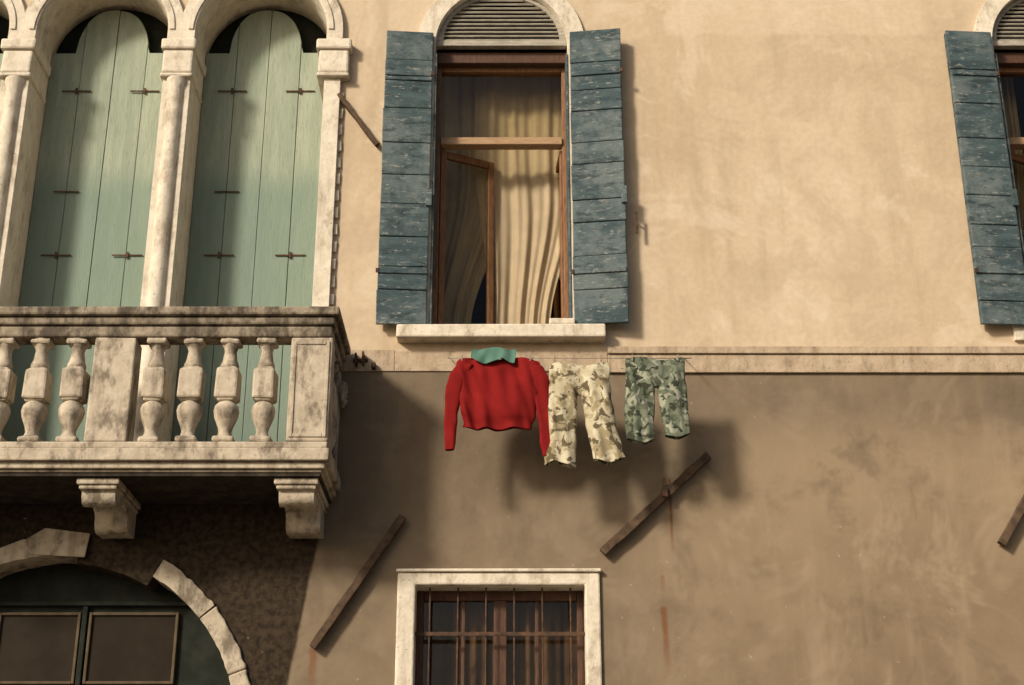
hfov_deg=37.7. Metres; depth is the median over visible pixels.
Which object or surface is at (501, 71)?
window frame
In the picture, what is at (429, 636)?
grille bar
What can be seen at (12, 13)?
archivolt moulding
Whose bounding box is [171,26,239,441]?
green shutter plank
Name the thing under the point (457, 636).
grille bar
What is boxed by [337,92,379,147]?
wall anchor bar
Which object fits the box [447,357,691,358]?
clothes line
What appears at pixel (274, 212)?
green shutter plank
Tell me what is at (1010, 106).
curtain
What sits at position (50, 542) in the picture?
stone
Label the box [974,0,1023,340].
window stone surround
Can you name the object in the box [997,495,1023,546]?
wall anchor bar
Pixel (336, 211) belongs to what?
jamb dentils
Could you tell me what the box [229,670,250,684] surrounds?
arch voussoir
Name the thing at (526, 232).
curtain
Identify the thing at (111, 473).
stone balcony
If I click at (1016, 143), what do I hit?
window transom
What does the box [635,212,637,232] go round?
shutter dog
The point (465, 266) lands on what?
curtain
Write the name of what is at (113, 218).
green shutter plank
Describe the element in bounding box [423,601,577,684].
window
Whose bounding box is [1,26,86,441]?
green shutter plank
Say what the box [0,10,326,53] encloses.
arcade dark lining
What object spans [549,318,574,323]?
sill block
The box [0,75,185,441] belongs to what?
column shafts
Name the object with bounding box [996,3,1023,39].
lunette louvers
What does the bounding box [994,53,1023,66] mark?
window head
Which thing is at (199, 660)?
arch door boards
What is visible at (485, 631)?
grille bar
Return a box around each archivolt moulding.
[6,0,15,28]
[29,0,174,28]
[188,0,333,28]
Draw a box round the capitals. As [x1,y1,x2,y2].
[0,38,352,103]
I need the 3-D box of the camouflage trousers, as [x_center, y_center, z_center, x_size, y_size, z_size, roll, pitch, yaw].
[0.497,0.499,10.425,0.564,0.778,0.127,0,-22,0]
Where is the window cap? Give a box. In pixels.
[396,568,600,572]
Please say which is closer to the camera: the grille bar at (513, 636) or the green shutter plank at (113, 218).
the grille bar at (513, 636)
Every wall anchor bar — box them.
[309,514,405,649]
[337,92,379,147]
[600,452,710,555]
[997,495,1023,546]
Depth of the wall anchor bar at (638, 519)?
10.57 m
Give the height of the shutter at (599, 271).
2.549 m
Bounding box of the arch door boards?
[0,563,229,684]
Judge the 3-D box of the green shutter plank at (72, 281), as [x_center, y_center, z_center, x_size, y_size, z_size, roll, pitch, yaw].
[-3.433,-0.835,11.868,0.260,4.220,0.040,0,-22,0]
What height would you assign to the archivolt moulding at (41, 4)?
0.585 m
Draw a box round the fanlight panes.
[0,616,175,680]
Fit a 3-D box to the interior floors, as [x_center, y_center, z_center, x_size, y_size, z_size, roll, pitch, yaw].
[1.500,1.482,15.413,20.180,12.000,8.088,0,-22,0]
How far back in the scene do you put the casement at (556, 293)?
11.79 m
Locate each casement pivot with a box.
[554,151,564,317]
[1011,153,1023,164]
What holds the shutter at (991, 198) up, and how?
attached to the window stone surround at (990, 11)
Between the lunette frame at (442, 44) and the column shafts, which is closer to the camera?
the column shafts
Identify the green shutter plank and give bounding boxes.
[0,54,2,86]
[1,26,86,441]
[39,10,120,441]
[76,11,148,441]
[121,48,162,306]
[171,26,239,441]
[207,10,272,441]
[242,11,301,441]
[278,50,322,441]
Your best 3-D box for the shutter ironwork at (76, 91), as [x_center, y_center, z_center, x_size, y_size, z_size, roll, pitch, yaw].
[-3.300,-1.377,12.050,0.800,1.542,0.013,0,-22,0]
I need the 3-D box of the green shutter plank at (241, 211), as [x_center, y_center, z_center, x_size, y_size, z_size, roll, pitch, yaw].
[-2.152,-0.835,11.869,0.260,4.220,0.040,0,-22,0]
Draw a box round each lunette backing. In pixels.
[437,5,565,52]
[994,9,1023,52]
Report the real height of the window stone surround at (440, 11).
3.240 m
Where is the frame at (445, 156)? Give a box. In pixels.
[437,150,493,323]
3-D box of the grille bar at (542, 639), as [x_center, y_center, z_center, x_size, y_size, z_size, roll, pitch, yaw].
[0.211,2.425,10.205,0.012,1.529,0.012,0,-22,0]
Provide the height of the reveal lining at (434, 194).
2.368 m
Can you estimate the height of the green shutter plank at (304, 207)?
3.856 m
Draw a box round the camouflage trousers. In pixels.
[544,362,624,468]
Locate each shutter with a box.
[376,30,433,324]
[570,28,628,323]
[944,30,1023,325]
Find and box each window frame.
[395,573,601,684]
[433,67,568,323]
[999,67,1023,76]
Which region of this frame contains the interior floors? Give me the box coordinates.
[471,77,1023,323]
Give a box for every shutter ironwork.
[41,88,158,257]
[204,88,314,257]
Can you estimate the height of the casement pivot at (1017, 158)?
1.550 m
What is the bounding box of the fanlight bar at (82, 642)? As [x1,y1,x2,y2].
[0,602,188,684]
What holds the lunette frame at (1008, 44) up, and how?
attached to the window stone surround at (990, 11)
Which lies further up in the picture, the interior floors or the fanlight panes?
the interior floors
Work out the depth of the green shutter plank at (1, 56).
12.45 m
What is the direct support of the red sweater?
hanging from the clothes line
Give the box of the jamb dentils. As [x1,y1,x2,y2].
[330,93,343,304]
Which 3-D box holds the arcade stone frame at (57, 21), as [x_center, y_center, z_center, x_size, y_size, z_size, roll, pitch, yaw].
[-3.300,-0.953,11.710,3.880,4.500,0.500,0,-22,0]
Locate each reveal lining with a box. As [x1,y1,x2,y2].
[429,54,571,323]
[994,54,1023,261]
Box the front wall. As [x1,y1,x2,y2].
[0,0,1023,684]
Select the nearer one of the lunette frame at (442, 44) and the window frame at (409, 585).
the window frame at (409, 585)
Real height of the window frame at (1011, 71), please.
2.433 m
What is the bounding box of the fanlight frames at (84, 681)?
[0,612,179,684]
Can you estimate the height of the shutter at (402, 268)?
2.548 m
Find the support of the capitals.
attached to the arcade stone frame at (57, 21)
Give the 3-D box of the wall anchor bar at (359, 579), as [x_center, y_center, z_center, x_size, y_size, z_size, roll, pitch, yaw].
[-1.062,1.665,10.422,0.636,0.946,0.127,0,-22,0]
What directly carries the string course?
attached to the front wall
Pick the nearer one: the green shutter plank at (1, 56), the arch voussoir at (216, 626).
the arch voussoir at (216, 626)
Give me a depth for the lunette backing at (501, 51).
12.37 m
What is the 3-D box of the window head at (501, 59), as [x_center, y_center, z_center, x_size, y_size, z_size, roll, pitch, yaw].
[-0.085,-2.294,12.180,1.060,0.100,0.068,0,-22,0]
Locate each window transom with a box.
[441,137,561,149]
[1008,137,1023,149]
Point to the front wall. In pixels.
(792, 170)
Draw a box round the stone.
[24,528,89,556]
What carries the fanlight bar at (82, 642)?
in the arch
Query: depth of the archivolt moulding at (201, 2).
12.12 m
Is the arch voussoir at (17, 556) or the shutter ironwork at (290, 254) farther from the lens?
the shutter ironwork at (290, 254)
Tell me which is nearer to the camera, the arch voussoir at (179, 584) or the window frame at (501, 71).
the arch voussoir at (179, 584)
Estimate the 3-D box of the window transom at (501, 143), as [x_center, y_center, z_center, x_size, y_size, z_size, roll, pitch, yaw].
[-0.085,-1.587,11.963,0.966,0.065,0.095,0,-22,0]
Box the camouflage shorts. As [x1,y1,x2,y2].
[624,356,689,444]
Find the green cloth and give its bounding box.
[471,347,515,363]
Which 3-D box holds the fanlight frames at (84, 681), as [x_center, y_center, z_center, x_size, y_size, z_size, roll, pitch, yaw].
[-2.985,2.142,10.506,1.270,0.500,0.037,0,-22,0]
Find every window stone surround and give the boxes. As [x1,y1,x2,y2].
[419,0,582,323]
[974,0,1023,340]
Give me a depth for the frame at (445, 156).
11.80 m
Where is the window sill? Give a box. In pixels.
[396,324,605,343]
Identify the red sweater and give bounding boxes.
[443,357,549,456]
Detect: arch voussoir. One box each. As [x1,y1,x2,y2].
[0,539,77,578]
[153,560,214,618]
[200,607,245,674]
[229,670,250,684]
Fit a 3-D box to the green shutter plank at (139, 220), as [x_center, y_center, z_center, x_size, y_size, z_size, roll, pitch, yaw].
[-2.902,-0.667,11.798,0.260,3.856,0.040,0,-22,0]
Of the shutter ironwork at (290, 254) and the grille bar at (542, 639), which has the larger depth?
the shutter ironwork at (290, 254)
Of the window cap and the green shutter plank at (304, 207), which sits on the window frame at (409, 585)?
the window cap
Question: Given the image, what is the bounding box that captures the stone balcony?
[0,306,375,538]
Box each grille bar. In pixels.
[427,588,430,684]
[456,588,458,684]
[485,588,486,684]
[513,588,514,684]
[541,588,543,684]
[569,588,571,684]
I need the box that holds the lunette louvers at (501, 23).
[443,0,559,39]
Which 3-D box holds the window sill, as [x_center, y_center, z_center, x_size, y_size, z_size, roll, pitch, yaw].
[-0.080,-0.059,11.089,1.540,0.112,0.183,0,-22,0]
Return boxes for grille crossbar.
[415,632,584,635]
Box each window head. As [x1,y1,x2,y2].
[436,53,566,66]
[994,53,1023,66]
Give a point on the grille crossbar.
(499, 633)
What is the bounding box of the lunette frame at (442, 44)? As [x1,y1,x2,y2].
[436,0,566,49]
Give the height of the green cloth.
0.139 m
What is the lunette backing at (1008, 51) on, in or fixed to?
attached to the window stone surround at (990, 11)
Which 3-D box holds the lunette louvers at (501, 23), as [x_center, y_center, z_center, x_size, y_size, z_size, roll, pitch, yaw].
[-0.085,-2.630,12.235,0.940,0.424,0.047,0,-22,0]
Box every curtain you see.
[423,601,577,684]
[441,76,485,323]
[475,77,561,323]
[1000,77,1023,243]
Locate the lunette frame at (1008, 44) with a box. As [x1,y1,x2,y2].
[992,0,1023,49]
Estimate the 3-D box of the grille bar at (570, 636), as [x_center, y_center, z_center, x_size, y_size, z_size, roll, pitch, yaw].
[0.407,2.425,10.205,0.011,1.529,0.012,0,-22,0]
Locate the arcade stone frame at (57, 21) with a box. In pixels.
[0,0,343,441]
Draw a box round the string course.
[343,346,1023,372]

